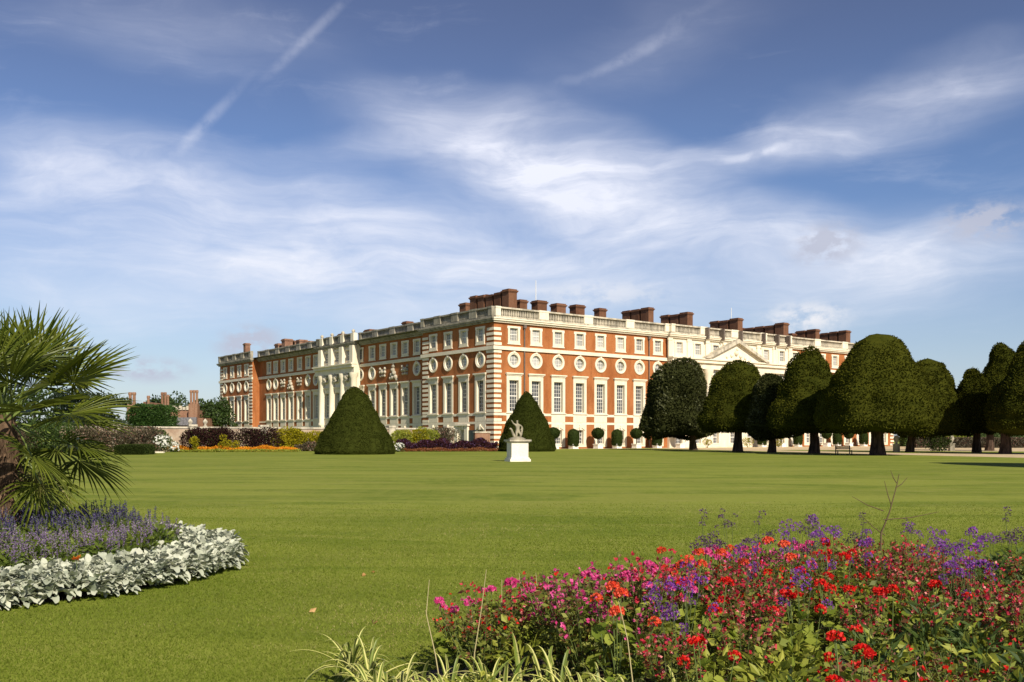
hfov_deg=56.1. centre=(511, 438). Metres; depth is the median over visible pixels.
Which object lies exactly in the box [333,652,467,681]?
spider plant
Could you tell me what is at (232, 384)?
round window
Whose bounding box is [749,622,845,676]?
leafy plant
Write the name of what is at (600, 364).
round window
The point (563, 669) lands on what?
spider plant
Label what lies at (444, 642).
geranium plant
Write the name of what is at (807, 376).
yew tree
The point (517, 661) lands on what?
spider plant
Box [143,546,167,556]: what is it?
silver leaf plant
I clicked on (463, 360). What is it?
round window
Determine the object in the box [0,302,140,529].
fan palm
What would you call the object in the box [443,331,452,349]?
square window
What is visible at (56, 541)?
sage plant
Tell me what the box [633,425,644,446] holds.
ground window
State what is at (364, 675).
spider plant
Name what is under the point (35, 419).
leafy tree
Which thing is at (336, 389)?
tall window
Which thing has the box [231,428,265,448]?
border shrub
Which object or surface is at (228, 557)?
silver leaf plant
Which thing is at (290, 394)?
tall window
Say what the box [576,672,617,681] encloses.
spider plant
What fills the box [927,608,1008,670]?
leafy plant
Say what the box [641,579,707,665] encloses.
geranium plant
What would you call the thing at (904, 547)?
bushy sage
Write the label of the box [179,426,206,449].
border shrub
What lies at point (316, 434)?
border shrub
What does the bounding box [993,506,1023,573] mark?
verbena plant
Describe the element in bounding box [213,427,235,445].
border shrub
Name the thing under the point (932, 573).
bushy sage
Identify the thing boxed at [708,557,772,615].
bushy sage
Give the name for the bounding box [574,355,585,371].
round window
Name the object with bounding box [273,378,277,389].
round window
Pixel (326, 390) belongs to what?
tall window
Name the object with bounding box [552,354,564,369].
round window
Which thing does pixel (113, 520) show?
sage plant
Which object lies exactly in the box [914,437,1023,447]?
clipped hedge
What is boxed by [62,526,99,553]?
sage plant
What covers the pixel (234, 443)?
yellow plant
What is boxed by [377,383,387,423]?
tall window
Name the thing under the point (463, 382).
tall window
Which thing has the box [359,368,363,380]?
round window
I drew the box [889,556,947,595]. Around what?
bushy sage
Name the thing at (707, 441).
golden shrub
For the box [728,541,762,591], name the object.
verbena plant
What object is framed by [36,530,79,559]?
sage plant
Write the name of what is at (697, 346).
square window
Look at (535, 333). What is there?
square window
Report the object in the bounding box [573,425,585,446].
ground window
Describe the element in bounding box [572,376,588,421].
tall window
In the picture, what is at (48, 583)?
silver leaf plant
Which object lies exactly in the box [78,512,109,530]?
sage plant
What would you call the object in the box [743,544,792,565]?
bushy sage
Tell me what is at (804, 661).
leafy plant
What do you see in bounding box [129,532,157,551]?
sage plant
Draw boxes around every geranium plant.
[431,596,484,670]
[461,584,515,654]
[481,577,543,663]
[570,570,635,652]
[578,580,661,681]
[587,565,630,579]
[614,567,645,653]
[633,557,675,581]
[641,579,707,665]
[642,561,674,603]
[647,562,696,621]
[654,559,710,652]
[656,546,709,598]
[672,576,739,673]
[676,636,741,681]
[689,544,730,580]
[691,548,731,580]
[693,548,749,627]
[717,544,741,572]
[740,546,774,568]
[750,536,817,603]
[763,566,821,636]
[767,589,840,677]
[775,540,813,594]
[786,541,817,565]
[797,578,859,660]
[808,624,873,681]
[810,538,863,597]
[810,548,870,623]
[825,630,906,681]
[853,584,930,669]
[914,579,976,648]
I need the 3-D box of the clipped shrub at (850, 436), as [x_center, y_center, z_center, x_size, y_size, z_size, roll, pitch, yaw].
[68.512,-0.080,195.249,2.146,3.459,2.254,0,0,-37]
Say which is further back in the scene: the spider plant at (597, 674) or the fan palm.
the fan palm
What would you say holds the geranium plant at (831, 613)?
on the flower bed soil at (541, 662)
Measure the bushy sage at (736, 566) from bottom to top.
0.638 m
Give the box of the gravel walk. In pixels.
[582,446,1023,457]
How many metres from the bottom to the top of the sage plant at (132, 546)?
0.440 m
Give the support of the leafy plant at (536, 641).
on the flower bed soil at (541, 662)
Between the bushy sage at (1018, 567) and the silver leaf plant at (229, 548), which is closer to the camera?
the bushy sage at (1018, 567)
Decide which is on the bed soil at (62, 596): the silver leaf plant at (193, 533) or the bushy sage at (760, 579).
the silver leaf plant at (193, 533)
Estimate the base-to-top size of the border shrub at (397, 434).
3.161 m
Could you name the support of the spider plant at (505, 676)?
on the flower bed soil at (541, 662)
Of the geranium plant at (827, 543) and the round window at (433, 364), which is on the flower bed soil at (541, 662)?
the geranium plant at (827, 543)
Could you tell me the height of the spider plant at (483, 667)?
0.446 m
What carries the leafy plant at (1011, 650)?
on the flower bed soil at (541, 662)
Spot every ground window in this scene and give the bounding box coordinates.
[459,426,463,446]
[475,424,485,431]
[551,424,564,446]
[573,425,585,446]
[594,425,606,446]
[614,425,626,446]
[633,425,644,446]
[674,438,684,445]
[696,438,702,445]
[710,432,720,445]
[728,432,733,445]
[745,433,754,445]
[804,433,809,444]
[818,433,825,444]
[844,438,851,444]
[856,434,859,444]
[883,433,887,444]
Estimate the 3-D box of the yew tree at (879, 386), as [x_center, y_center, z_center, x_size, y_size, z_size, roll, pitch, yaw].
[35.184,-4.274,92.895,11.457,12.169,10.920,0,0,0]
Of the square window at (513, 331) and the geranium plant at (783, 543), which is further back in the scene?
the square window at (513, 331)
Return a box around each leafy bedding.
[167,448,300,451]
[291,441,316,450]
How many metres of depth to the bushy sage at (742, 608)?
5.87 m
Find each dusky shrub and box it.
[18,428,46,450]
[23,422,83,451]
[69,424,140,452]
[117,426,163,449]
[133,429,171,448]
[138,441,160,450]
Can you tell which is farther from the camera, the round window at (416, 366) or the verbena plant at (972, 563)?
the round window at (416, 366)
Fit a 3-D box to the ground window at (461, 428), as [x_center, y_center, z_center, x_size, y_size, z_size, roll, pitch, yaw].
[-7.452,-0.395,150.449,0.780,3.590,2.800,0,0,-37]
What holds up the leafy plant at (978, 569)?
on the flower bed soil at (541, 662)
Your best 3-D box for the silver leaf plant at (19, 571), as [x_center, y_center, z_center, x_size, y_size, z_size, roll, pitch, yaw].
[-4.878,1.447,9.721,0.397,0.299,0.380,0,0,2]
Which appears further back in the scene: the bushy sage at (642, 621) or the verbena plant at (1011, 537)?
the verbena plant at (1011, 537)
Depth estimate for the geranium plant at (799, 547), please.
8.65 m
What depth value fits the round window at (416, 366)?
164.87 m
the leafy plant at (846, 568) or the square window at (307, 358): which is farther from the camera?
the square window at (307, 358)
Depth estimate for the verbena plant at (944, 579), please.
7.02 m
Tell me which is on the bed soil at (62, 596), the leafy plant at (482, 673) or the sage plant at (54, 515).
the sage plant at (54, 515)
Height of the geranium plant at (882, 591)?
0.566 m
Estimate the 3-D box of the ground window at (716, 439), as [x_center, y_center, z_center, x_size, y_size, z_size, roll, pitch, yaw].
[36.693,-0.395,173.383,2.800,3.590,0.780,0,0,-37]
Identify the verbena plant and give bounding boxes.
[642,576,693,679]
[650,560,718,677]
[690,508,726,575]
[714,508,750,572]
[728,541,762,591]
[744,510,776,570]
[776,557,833,660]
[778,514,825,580]
[793,515,817,573]
[800,514,823,554]
[808,525,842,590]
[842,512,874,570]
[845,529,892,590]
[898,519,931,558]
[905,521,941,582]
[932,542,963,613]
[933,530,960,561]
[941,555,977,627]
[950,526,998,641]
[973,533,1000,567]
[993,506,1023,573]
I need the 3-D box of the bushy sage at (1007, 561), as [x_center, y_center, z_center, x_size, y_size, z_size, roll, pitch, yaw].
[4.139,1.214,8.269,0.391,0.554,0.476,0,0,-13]
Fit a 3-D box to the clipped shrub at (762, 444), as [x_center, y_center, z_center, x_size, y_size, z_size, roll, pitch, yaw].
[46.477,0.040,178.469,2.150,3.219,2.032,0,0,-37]
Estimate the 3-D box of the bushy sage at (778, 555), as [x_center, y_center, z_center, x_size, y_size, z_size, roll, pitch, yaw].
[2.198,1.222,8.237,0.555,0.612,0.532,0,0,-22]
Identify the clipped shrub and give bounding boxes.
[550,427,559,448]
[567,428,579,448]
[591,427,603,448]
[611,429,622,447]
[630,428,642,447]
[651,437,662,447]
[675,438,684,447]
[757,440,766,446]
[793,435,802,446]
[821,433,831,446]
[832,433,841,445]
[843,433,853,445]
[859,433,868,445]
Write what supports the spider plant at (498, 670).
on the flower bed soil at (541, 662)
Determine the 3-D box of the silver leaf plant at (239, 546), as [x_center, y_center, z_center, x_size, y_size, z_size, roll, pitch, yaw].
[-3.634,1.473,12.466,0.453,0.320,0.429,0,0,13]
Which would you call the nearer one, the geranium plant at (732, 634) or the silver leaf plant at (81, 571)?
the geranium plant at (732, 634)
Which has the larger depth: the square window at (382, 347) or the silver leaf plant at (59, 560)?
the square window at (382, 347)
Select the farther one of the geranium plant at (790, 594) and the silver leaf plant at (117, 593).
the silver leaf plant at (117, 593)
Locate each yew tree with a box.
[638,356,715,449]
[696,359,760,451]
[744,373,782,452]
[766,345,850,453]
[813,334,939,454]
[898,358,966,451]
[954,367,995,452]
[983,341,1023,453]
[983,342,1015,450]
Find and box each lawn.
[0,439,1023,681]
[785,450,1023,452]
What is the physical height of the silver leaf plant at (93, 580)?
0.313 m
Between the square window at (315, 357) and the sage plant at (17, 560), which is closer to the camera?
the sage plant at (17, 560)
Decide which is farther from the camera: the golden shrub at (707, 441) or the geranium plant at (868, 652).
the golden shrub at (707, 441)
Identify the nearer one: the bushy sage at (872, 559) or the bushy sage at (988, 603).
the bushy sage at (988, 603)
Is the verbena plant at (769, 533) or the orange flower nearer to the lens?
the verbena plant at (769, 533)
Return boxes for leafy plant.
[443,668,497,681]
[483,614,559,677]
[600,597,682,666]
[675,640,754,681]
[707,623,778,680]
[731,645,807,681]
[748,655,825,681]
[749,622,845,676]
[754,674,801,681]
[757,643,834,681]
[806,560,858,602]
[824,622,917,681]
[838,627,919,681]
[841,584,905,625]
[868,673,923,681]
[876,633,961,679]
[885,580,953,648]
[894,598,977,669]
[918,664,983,681]
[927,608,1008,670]
[931,631,1022,681]
[934,620,1023,681]
[953,653,1023,681]
[965,555,1014,605]
[971,551,1023,596]
[972,609,1022,666]
[977,580,1019,616]
[984,588,1018,628]
[987,638,1023,681]
[989,546,1023,587]
[1005,564,1023,595]
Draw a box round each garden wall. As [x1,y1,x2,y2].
[59,424,454,451]
[473,431,490,445]
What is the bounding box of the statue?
[509,420,524,439]
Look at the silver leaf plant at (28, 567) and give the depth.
10.02 m
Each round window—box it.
[223,383,226,393]
[230,382,233,392]
[237,381,240,391]
[244,380,248,391]
[266,379,270,389]
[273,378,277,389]
[305,374,310,386]
[313,374,317,385]
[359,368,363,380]
[368,366,375,379]
[413,361,420,375]
[429,357,437,372]
[443,355,452,370]
[459,353,467,369]
[475,351,484,367]
[507,351,520,367]
[530,352,542,368]
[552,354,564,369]
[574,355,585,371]
[595,357,606,372]
[615,358,625,373]
[634,360,644,374]
[652,361,661,372]
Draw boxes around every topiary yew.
[313,386,395,454]
[498,391,556,451]
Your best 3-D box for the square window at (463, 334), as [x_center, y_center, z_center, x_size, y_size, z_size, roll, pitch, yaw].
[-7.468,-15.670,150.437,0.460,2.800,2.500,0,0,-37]
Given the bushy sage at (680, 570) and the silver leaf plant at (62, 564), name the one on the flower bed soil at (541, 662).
the bushy sage at (680, 570)
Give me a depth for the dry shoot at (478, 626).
5.60 m
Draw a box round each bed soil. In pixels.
[0,572,198,606]
[397,606,1016,681]
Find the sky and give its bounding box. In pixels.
[0,0,1023,436]
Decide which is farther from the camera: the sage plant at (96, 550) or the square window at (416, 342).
the square window at (416, 342)
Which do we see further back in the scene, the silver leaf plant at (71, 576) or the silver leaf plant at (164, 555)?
the silver leaf plant at (164, 555)
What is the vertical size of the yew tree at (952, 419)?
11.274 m
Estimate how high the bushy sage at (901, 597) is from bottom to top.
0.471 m
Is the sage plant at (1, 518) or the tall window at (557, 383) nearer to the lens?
the sage plant at (1, 518)
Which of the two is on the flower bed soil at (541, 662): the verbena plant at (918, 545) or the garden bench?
the verbena plant at (918, 545)
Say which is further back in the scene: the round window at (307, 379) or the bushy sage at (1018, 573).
the round window at (307, 379)
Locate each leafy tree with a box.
[0,386,28,427]
[9,386,65,446]
[42,386,132,436]
[146,394,172,404]
[163,391,188,409]
[188,396,238,426]
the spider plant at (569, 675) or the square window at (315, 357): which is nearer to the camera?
the spider plant at (569, 675)
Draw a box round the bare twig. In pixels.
[852,470,936,562]
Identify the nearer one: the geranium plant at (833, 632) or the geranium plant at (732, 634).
the geranium plant at (833, 632)
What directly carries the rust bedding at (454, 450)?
on the lawn at (671, 478)
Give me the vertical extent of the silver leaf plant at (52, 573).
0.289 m
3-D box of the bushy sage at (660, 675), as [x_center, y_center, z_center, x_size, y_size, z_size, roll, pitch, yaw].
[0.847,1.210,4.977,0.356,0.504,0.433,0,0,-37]
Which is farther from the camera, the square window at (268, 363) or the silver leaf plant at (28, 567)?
the square window at (268, 363)
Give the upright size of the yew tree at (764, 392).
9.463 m
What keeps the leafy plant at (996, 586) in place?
on the flower bed soil at (541, 662)
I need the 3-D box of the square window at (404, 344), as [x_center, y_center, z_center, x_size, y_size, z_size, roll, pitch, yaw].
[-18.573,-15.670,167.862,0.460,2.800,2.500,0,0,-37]
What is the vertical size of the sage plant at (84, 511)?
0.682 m
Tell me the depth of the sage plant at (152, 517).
13.39 m
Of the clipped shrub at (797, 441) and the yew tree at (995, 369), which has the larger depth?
the clipped shrub at (797, 441)
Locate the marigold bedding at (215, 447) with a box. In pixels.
[172,445,297,451]
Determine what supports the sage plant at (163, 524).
on the bed soil at (62, 596)
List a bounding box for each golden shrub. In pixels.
[702,438,712,447]
[742,437,752,446]
[776,439,783,446]
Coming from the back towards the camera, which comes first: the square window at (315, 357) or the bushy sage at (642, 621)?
the square window at (315, 357)
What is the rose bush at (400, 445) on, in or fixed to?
on the lawn at (671, 478)
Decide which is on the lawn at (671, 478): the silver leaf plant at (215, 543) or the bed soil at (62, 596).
the bed soil at (62, 596)
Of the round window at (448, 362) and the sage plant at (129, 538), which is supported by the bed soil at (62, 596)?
the sage plant at (129, 538)
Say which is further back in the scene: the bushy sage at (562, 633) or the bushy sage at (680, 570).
the bushy sage at (680, 570)
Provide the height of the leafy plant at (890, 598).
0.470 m
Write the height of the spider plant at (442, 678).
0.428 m
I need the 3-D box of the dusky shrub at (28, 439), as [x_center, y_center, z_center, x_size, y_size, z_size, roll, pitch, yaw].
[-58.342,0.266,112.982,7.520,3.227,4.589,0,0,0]
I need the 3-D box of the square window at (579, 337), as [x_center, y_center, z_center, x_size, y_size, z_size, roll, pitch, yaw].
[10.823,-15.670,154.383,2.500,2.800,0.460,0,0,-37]
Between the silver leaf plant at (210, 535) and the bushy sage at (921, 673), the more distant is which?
the silver leaf plant at (210, 535)
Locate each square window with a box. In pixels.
[223,367,226,378]
[230,366,233,377]
[237,365,240,376]
[244,364,248,375]
[266,362,270,374]
[273,361,277,373]
[280,359,285,372]
[288,358,293,371]
[297,357,301,370]
[305,355,310,369]
[313,354,317,366]
[324,352,327,365]
[334,350,338,364]
[345,348,348,362]
[360,347,363,362]
[368,345,375,360]
[379,344,386,359]
[390,342,397,358]
[401,340,408,356]
[413,338,420,355]
[429,333,437,351]
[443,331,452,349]
[459,329,467,347]
[475,326,484,345]
[507,326,520,344]
[530,328,542,346]
[552,330,564,347]
[574,332,585,349]
[595,333,606,350]
[615,335,625,352]
[634,337,644,353]
[652,339,662,355]
[674,340,684,356]
[693,342,702,357]
[711,343,720,351]
[762,348,770,362]
[778,349,785,363]
[831,354,838,368]
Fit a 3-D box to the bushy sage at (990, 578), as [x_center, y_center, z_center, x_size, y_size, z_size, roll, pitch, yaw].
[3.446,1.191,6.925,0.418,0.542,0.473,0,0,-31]
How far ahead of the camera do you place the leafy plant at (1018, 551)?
8.41 m
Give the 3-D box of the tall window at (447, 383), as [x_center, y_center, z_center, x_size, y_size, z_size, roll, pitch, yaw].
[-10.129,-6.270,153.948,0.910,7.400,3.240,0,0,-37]
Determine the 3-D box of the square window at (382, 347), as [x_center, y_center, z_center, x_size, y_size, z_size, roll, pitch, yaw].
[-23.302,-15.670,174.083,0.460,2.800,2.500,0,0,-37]
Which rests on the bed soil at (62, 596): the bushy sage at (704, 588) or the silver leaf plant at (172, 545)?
the silver leaf plant at (172, 545)
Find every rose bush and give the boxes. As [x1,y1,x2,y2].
[153,435,179,451]
[394,442,404,451]
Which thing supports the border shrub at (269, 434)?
on the lawn at (671, 478)
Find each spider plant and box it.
[293,626,403,681]
[306,635,435,681]
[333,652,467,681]
[334,647,421,681]
[334,661,427,681]
[386,661,473,681]
[402,667,452,681]
[410,653,474,681]
[413,672,466,681]
[437,656,534,681]
[459,654,519,681]
[462,632,549,681]
[478,656,547,681]
[496,644,601,681]
[510,646,598,681]
[516,663,616,681]
[522,653,593,681]
[544,662,600,681]
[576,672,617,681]
[666,665,697,681]
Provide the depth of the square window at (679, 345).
167.84 m
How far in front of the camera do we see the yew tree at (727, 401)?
115.46 m
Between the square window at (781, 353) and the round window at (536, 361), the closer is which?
the round window at (536, 361)
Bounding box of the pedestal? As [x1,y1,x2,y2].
[504,440,531,461]
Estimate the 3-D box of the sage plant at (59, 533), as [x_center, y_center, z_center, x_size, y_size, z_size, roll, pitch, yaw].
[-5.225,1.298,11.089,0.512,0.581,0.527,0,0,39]
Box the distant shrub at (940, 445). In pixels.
[916,435,953,450]
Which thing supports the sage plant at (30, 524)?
on the bed soil at (62, 596)
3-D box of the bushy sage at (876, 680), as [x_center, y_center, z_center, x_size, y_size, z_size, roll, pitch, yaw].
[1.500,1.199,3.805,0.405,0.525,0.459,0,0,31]
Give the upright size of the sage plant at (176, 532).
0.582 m
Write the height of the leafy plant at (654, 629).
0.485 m
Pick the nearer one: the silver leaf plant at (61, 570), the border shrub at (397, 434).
the silver leaf plant at (61, 570)
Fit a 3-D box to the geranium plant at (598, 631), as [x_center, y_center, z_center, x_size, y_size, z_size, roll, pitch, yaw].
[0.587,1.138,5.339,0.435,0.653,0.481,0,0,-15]
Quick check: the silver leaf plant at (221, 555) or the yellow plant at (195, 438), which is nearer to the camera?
the silver leaf plant at (221, 555)
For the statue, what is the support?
on the pedestal
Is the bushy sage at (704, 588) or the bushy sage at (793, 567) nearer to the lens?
the bushy sage at (704, 588)
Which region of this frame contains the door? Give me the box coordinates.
[468,430,475,440]
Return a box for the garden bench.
[835,445,851,454]
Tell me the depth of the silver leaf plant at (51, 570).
9.88 m
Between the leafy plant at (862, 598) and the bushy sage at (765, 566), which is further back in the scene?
the bushy sage at (765, 566)
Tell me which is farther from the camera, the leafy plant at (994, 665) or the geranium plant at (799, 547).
the geranium plant at (799, 547)
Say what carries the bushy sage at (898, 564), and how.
on the flower bed soil at (541, 662)
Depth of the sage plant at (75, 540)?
11.35 m
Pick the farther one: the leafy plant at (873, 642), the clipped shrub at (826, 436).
the clipped shrub at (826, 436)
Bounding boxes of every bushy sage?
[432,593,492,663]
[439,602,519,678]
[458,577,530,673]
[502,571,560,652]
[516,577,607,672]
[522,571,574,658]
[525,568,606,661]
[540,574,630,680]
[551,569,593,613]
[563,563,633,592]
[568,576,611,654]
[584,569,646,625]
[588,560,635,597]
[594,596,675,681]
[606,566,658,594]
[609,548,684,657]
[616,564,684,622]
[632,621,709,681]
[654,561,740,636]
[655,555,705,591]
[683,570,733,637]
[699,562,786,663]
[705,604,783,681]
[708,556,769,593]
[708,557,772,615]
[710,542,771,573]
[713,584,786,661]
[714,561,778,631]
[734,578,795,618]
[735,543,800,589]
[741,567,820,661]
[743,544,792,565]
[752,540,799,576]
[755,549,822,597]
[756,566,812,633]
[778,568,831,638]
[786,544,844,605]
[807,647,890,681]
[811,564,894,649]
[826,537,879,585]
[833,592,919,673]
[839,536,899,593]
[840,668,921,681]
[842,547,866,571]
[845,556,902,612]
[850,586,918,642]
[856,538,906,574]
[856,542,920,603]
[868,558,934,626]
[872,661,956,681]
[874,535,934,580]
[875,543,936,609]
[882,637,955,681]
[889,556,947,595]
[899,577,981,669]
[905,552,966,618]
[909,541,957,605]
[912,638,1022,681]
[920,559,953,589]
[926,553,976,599]
[930,556,998,626]
[935,555,983,597]
[941,582,1022,670]
[958,568,1023,627]
[966,584,1015,650]
[969,546,1023,591]
[975,584,1023,681]
[989,569,1023,643]
[1006,555,1023,592]
[1011,558,1023,586]
[1014,641,1023,655]
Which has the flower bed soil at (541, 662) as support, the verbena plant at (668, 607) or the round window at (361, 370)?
the verbena plant at (668, 607)
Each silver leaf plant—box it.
[0,563,25,584]
[0,566,18,585]
[0,582,11,608]
[0,583,21,609]
[6,575,27,602]
[9,579,47,607]
[12,565,60,595]
[13,562,44,570]
[14,566,40,594]
[24,555,55,565]
[27,571,75,603]
[30,558,60,568]
[30,569,58,597]
[43,567,59,573]
[51,570,91,600]
[52,558,69,566]
[52,566,74,593]
[54,561,71,588]
[61,561,86,570]
[66,568,95,590]
[75,554,104,565]
[77,567,118,595]
[85,560,92,570]
[89,562,110,572]
[95,552,124,567]
[95,560,132,592]
[96,573,128,597]
[111,571,145,593]
[112,548,145,563]
[116,565,149,589]
[121,561,158,586]
[124,548,154,562]
[131,552,156,564]
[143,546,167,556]
[143,561,173,585]
[145,540,168,549]
[147,556,178,580]
[150,556,187,585]
[156,549,170,561]
[163,540,186,551]
[166,552,197,583]
[171,549,188,556]
[175,540,196,551]
[179,534,196,542]
[183,524,205,530]
[183,530,208,538]
[186,557,211,578]
[187,547,217,572]
[188,543,212,553]
[191,535,213,545]
[196,529,216,539]
[199,543,225,552]
[201,538,233,563]
[204,548,224,571]
[213,528,235,533]
[214,536,230,544]
[215,530,240,540]
[215,541,240,567]
[216,539,248,563]
[218,548,229,568]
[220,542,248,567]
[220,549,240,568]
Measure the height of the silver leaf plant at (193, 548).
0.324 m
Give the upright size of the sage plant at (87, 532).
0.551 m
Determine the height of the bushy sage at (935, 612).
0.561 m
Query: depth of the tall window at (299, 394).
202.70 m
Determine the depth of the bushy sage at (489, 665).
5.99 m
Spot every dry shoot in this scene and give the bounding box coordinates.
[426,580,438,677]
[472,569,486,678]
[499,582,501,679]
[618,601,632,681]
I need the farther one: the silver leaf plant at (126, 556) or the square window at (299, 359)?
the square window at (299, 359)
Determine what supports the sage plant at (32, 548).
on the bed soil at (62, 596)
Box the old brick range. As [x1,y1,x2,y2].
[127,390,222,426]
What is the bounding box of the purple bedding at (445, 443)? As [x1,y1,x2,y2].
[396,437,498,450]
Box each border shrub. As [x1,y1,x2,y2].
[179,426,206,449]
[201,427,225,446]
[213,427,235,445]
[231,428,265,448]
[248,427,282,448]
[270,426,299,448]
[284,428,315,450]
[303,430,321,450]
[391,429,412,445]
[394,429,428,443]
[414,426,441,440]
[432,427,460,442]
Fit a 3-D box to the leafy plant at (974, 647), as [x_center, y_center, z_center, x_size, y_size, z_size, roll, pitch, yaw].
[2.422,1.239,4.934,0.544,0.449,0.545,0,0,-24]
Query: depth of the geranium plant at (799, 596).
6.52 m
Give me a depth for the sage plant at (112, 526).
12.21 m
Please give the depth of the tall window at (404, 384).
168.45 m
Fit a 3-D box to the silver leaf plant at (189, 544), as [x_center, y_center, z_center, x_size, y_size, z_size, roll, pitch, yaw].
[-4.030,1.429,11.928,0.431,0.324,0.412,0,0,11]
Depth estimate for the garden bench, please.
97.23 m
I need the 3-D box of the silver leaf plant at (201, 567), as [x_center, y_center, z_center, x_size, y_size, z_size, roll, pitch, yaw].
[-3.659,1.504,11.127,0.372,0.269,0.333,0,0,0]
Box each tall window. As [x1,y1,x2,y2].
[228,396,234,426]
[235,395,241,426]
[242,395,248,426]
[265,393,271,426]
[271,393,278,426]
[279,392,285,426]
[286,391,293,425]
[295,391,302,425]
[303,390,311,425]
[311,389,317,425]
[323,387,328,424]
[333,386,339,410]
[366,384,376,409]
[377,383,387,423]
[388,382,398,423]
[399,381,409,423]
[410,380,421,422]
[426,377,438,422]
[441,375,453,421]
[456,374,469,421]
[473,372,486,421]
[505,372,523,420]
[528,373,544,413]
[550,375,566,421]
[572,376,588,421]
[593,377,608,422]
[613,378,628,422]
[632,379,646,422]
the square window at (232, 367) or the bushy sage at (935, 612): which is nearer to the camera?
the bushy sage at (935, 612)
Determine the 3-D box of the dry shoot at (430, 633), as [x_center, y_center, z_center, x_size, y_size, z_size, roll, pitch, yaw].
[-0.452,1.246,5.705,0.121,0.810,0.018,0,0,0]
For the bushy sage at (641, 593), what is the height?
0.730 m
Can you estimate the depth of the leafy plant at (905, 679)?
4.61 m
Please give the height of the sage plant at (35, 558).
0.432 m
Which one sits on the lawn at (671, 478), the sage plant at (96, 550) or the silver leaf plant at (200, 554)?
the silver leaf plant at (200, 554)
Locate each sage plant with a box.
[0,508,7,537]
[0,514,27,535]
[0,515,28,538]
[0,527,14,549]
[0,527,34,559]
[0,536,25,564]
[0,537,34,565]
[0,546,24,567]
[3,505,11,530]
[6,507,34,532]
[7,530,51,563]
[13,524,48,545]
[17,501,30,521]
[17,514,41,535]
[18,512,53,540]
[19,541,43,557]
[21,546,55,566]
[25,526,52,545]
[28,510,63,538]
[29,508,54,534]
[30,527,62,555]
[33,524,81,556]
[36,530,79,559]
[43,502,79,527]
[43,506,80,534]
[44,538,77,562]
[47,503,76,526]
[48,513,80,540]
[53,542,86,561]
[56,530,83,557]
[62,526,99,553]
[63,507,93,532]
[63,526,98,541]
[64,506,97,529]
[64,518,83,540]
[69,521,107,540]
[71,521,109,539]
[74,503,93,523]
[74,530,100,554]
[75,499,101,517]
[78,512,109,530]
[80,531,119,557]
[82,527,123,554]
[85,509,111,531]
[85,521,126,541]
[86,511,99,529]
[87,507,103,526]
[91,532,132,553]
[92,503,131,532]
[100,496,128,519]
[101,499,129,523]
[102,503,118,520]
[102,525,138,547]
[104,510,124,526]
[104,521,132,535]
[105,527,140,545]
[112,509,138,530]
[113,520,135,539]
[114,517,149,533]
[117,534,135,548]
[119,507,142,520]
[119,507,153,532]
[119,519,157,544]
[125,521,159,549]
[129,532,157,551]
[135,506,164,525]
[135,515,174,545]
[137,512,164,530]
[146,514,182,543]
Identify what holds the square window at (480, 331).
in the palace
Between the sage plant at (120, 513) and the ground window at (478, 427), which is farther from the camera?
the ground window at (478, 427)
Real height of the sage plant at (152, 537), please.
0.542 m
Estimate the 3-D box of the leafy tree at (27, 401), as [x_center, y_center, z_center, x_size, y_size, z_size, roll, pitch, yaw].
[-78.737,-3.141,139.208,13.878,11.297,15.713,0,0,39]
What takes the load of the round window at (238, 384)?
in the palace
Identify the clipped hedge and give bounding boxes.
[113,444,155,454]
[125,403,180,426]
[898,433,1023,446]
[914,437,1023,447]
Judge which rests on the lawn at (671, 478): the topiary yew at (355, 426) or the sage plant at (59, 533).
the topiary yew at (355, 426)
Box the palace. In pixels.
[216,288,893,448]
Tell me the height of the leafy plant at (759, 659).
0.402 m
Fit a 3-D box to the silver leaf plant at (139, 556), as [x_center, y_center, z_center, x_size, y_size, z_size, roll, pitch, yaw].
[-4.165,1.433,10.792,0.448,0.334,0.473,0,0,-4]
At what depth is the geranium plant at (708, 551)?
8.13 m
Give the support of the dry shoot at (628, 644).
on the flower bed soil at (541, 662)
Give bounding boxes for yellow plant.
[189,436,199,451]
[218,434,232,447]
[228,440,239,448]
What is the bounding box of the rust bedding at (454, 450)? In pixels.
[396,447,499,451]
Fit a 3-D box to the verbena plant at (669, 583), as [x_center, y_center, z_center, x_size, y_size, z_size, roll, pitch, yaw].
[1.018,1.090,5.683,0.404,0.742,0.247,0,0,9]
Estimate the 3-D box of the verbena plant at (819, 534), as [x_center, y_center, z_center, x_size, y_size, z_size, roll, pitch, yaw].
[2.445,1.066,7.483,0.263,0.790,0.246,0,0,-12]
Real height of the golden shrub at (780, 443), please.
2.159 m
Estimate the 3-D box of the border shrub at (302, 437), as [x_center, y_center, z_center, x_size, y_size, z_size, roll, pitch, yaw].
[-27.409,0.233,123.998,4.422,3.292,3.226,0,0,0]
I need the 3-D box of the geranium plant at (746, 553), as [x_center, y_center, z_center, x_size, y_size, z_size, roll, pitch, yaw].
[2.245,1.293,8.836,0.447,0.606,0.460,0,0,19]
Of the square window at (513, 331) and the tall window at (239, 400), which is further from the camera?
the tall window at (239, 400)
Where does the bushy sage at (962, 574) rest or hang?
on the flower bed soil at (541, 662)
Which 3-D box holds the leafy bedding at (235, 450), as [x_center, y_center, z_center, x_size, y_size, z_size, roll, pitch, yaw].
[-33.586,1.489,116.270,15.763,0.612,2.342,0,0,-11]
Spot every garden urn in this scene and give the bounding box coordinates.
[892,435,900,451]
[948,436,955,450]
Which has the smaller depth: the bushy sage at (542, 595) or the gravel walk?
the bushy sage at (542, 595)
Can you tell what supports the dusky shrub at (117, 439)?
on the lawn at (671, 478)

